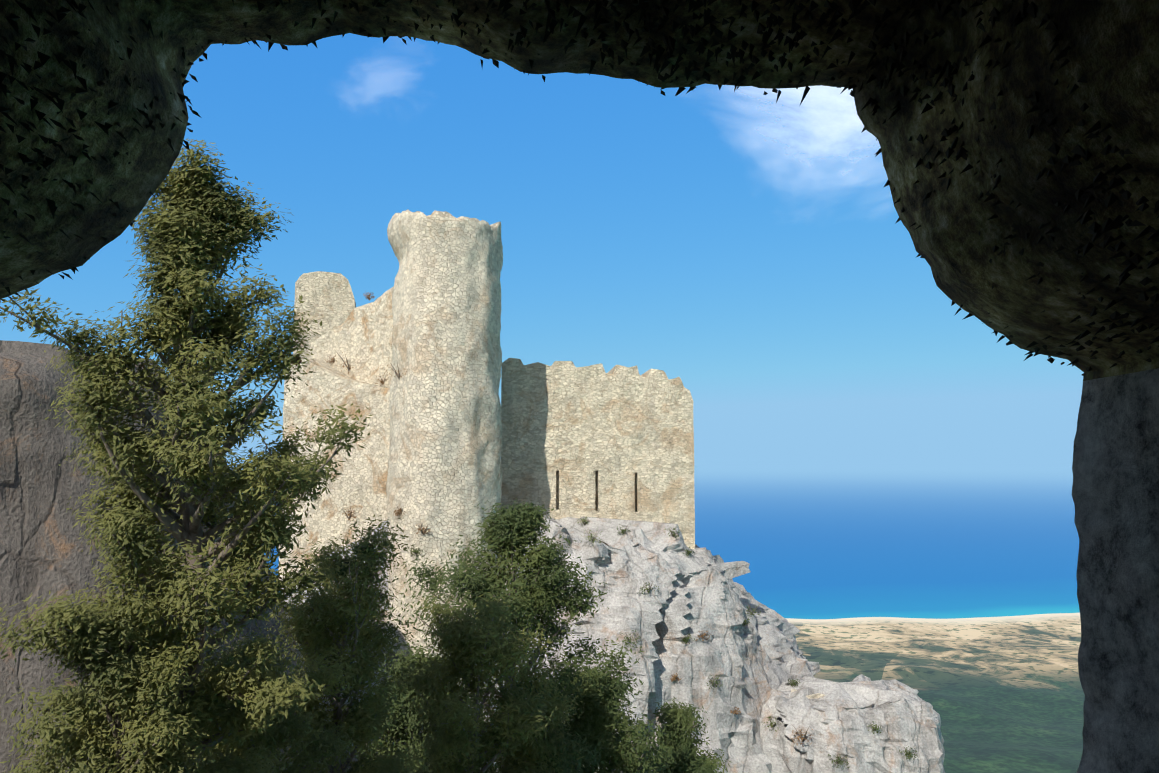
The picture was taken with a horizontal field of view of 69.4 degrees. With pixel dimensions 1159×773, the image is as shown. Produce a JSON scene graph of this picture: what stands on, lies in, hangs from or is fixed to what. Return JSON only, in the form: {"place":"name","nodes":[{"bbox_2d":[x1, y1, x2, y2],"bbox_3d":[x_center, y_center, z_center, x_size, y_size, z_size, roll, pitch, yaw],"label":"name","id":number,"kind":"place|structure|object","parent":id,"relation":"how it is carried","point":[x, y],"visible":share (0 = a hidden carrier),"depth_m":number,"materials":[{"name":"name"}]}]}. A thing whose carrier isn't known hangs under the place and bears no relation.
{"place":"outdoors","nodes":[
{"label":"outdoors","id":0,"kind":"place"},
{"bbox_2d":[0,340,322,772],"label":"crag rock","id":1,"kind":"object","parent":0,"point":[42,545],"visible":0.21,"depth_m":25.61,"materials":[{"name":"stone"}]},
{"bbox_2d":[278,356,390,588],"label":"castle wall","id":2,"kind":"structure","parent":0,"point":[359,486],"depth_m":51.59,"materials":[{"name":"beige stone"}]},
{"bbox_2d":[310,286,393,387],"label":"castle wall","id":3,"kind":"structure","parent":0,"point":[361,337],"depth_m":53.67,"materials":[{"name":"beige stone"}]},
{"bbox_2d":[331,37,435,123],"bbox_3d":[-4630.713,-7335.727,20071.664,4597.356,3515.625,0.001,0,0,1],"label":"cloud","id":4,"kind":"structure","parent":0,"point":[385,79],"depth_m":20072.34,"materials":[{"name":"white"}]},
{"bbox_2d":[383,209,502,657],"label":"round tower","id":5,"kind":"structure","parent":0,"point":[444,476],"depth_m":46.40,"materials":[{"name":"beige stone"}]},
{"bbox_2d":[0,33,1083,463],"label":"sky","id":6,"kind":"structure","parent":0,"point":[633,233],"materials":[{"name":"blue"}]},
{"bbox_2d":[500,358,694,548],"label":"wall","id":7,"kind":"structure","parent":0,"point":[598,441],"depth_m":53.60,"materials":[{"name":"beige stone"}]},
{"bbox_2d":[227,464,1079,618],"bbox_3d":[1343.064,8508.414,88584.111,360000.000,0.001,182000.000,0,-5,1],"label":"sea","id":8,"kind":"structure","parent":0,"point":[840,541],"depth_m":6698.18,"materials":[{"name":"liquid"}]},
{"bbox_2d":[680,85,893,227],"bbox_3d":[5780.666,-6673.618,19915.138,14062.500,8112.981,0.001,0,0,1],"label":"cloud","id":9,"kind":"structure","parent":0,"point":[833,97],"depth_m":19915.49,"materials":[{"name":"white"}]},
{"bbox_2d":[785,613,1084,772],"bbox_3d":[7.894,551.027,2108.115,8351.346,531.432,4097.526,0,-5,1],"label":"ground terrain","id":10,"kind":"structure","parent":0,"point":[1003,694],"depth_m":2193.24,"materials":[{"name":"green plant"}]},
{"bbox_3d":[5.133,46.796,18.702,100.000,94.365,62.000,0,-5,1],"label":"gully rock","id":11,"kind":"object","parent":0,"visible":0},
{"bbox_2d":[0,515,215,772],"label":"juniper tree","id":12,"kind":"object","parent":11,"relation":"on","point":[136,685],"visible":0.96,"depth_m":11.53,"materials":[{"name":"green plant"}]},
{"bbox_2d":[0,137,372,772],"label":"juniper tree","id":13,"kind":"object","parent":11,"relation":"on","point":[189,234],"visible":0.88,"depth_m":12.84,"materials":[{"name":"green plant"}]},
{"bbox_2d":[193,627,361,772],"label":"bush","id":14,"kind":"object","parent":11,"relation":"on","point":[289,732],"visible":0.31,"depth_m":15.78,"materials":[{"name":"green plant"}]},
{"bbox_2d":[266,515,430,772],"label":"juniper tree","id":15,"kind":"object","parent":11,"relation":"on","point":[346,613],"visible":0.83,"depth_m":18.36,"materials":[{"name":"green plant"}]},
{"bbox_2d":[327,644,473,772],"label":"bush","id":16,"kind":"object","parent":11,"relation":"on","point":[402,727],"visible":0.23,"depth_m":25.14,"materials":[{"name":"green plant"}]},
{"bbox_2d":[387,592,564,772],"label":"juniper tree","id":17,"kind":"object","parent":11,"relation":"on","point":[462,742],"visible":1,"depth_m":21.28,"materials":[{"name":"green plant"}]},
{"bbox_2d":[346,498,643,772],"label":"pine tree","id":18,"kind":"object","parent":11,"relation":"on","point":[518,525],"visible":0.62,"depth_m":26.12,"materials":[{"name":"green plant"}]},
{"bbox_2d":[489,654,586,772],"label":"bush","id":19,"kind":"object","parent":11,"relation":"on","point":[537,746],"visible":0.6,"depth_m":23.33,"materials":[{"name":"green plant"}]},
{"bbox_2d":[282,513,820,772],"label":"rocky cliff","id":20,"kind":"structure","parent":11,"relation":"on","point":[755,661],"depth_m":47.26,"materials":[{"name":"grey stone"}]},
{"bbox_2d":[293,271,355,357],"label":"ruined wall","id":21,"kind":"structure","parent":20,"relation":"on","point":[329,296],"depth_m":62.09,"materials":[{"name":"stone"}]},
{"bbox_2d":[291,292,812,746],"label":"dry grass tufts","id":22,"kind":"object","parent":20,"relation":"on","point":[399,512],"visible":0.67,"depth_m":46.77,"materials":[{"name":"brown plant"}]},
{"bbox_2d":[258,492,917,768],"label":"crag shrubs","id":23,"kind":"object","parent":20,"relation":"on","point":[281,540],"visible":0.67,"depth_m":45.12,"materials":[{"name":"green plant"}]},
{"bbox_2d":[760,674,944,772],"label":"rock outcrop","id":24,"kind":"object","parent":20,"relation":"attached to","point":[838,718],"visible":0.79,"depth_m":46.30,"materials":[{"name":"grey stone"}]},
{"bbox_2d":[791,689,824,698],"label":"castle spur wall remnant","id":25,"kind":"object","parent":24,"relation":"on","point":[816,696],"visible":0.04,"depth_m":47.74,"materials":[{"name":"beige stone"}]},
{"bbox_2d":[0,0,1158,772],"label":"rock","id":26,"kind":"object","parent":11,"relation":"on","point":[1018,140],"depth_m":1.22,"materials":[{"name":"stone"}]},
{"bbox_2d":[550,660,677,772],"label":"bush","id":27,"kind":"object","parent":11,"relation":"on","point":[615,737],"visible":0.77,"depth_m":26.05,"materials":[{"name":"green plant"}]},
{"bbox_2d":[642,696,732,772],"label":"bush","id":28,"kind":"object","parent":11,"relation":"on","point":[688,759],"visible":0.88,"depth_m":32.37,"materials":[{"name":"green plant"}]}
]}

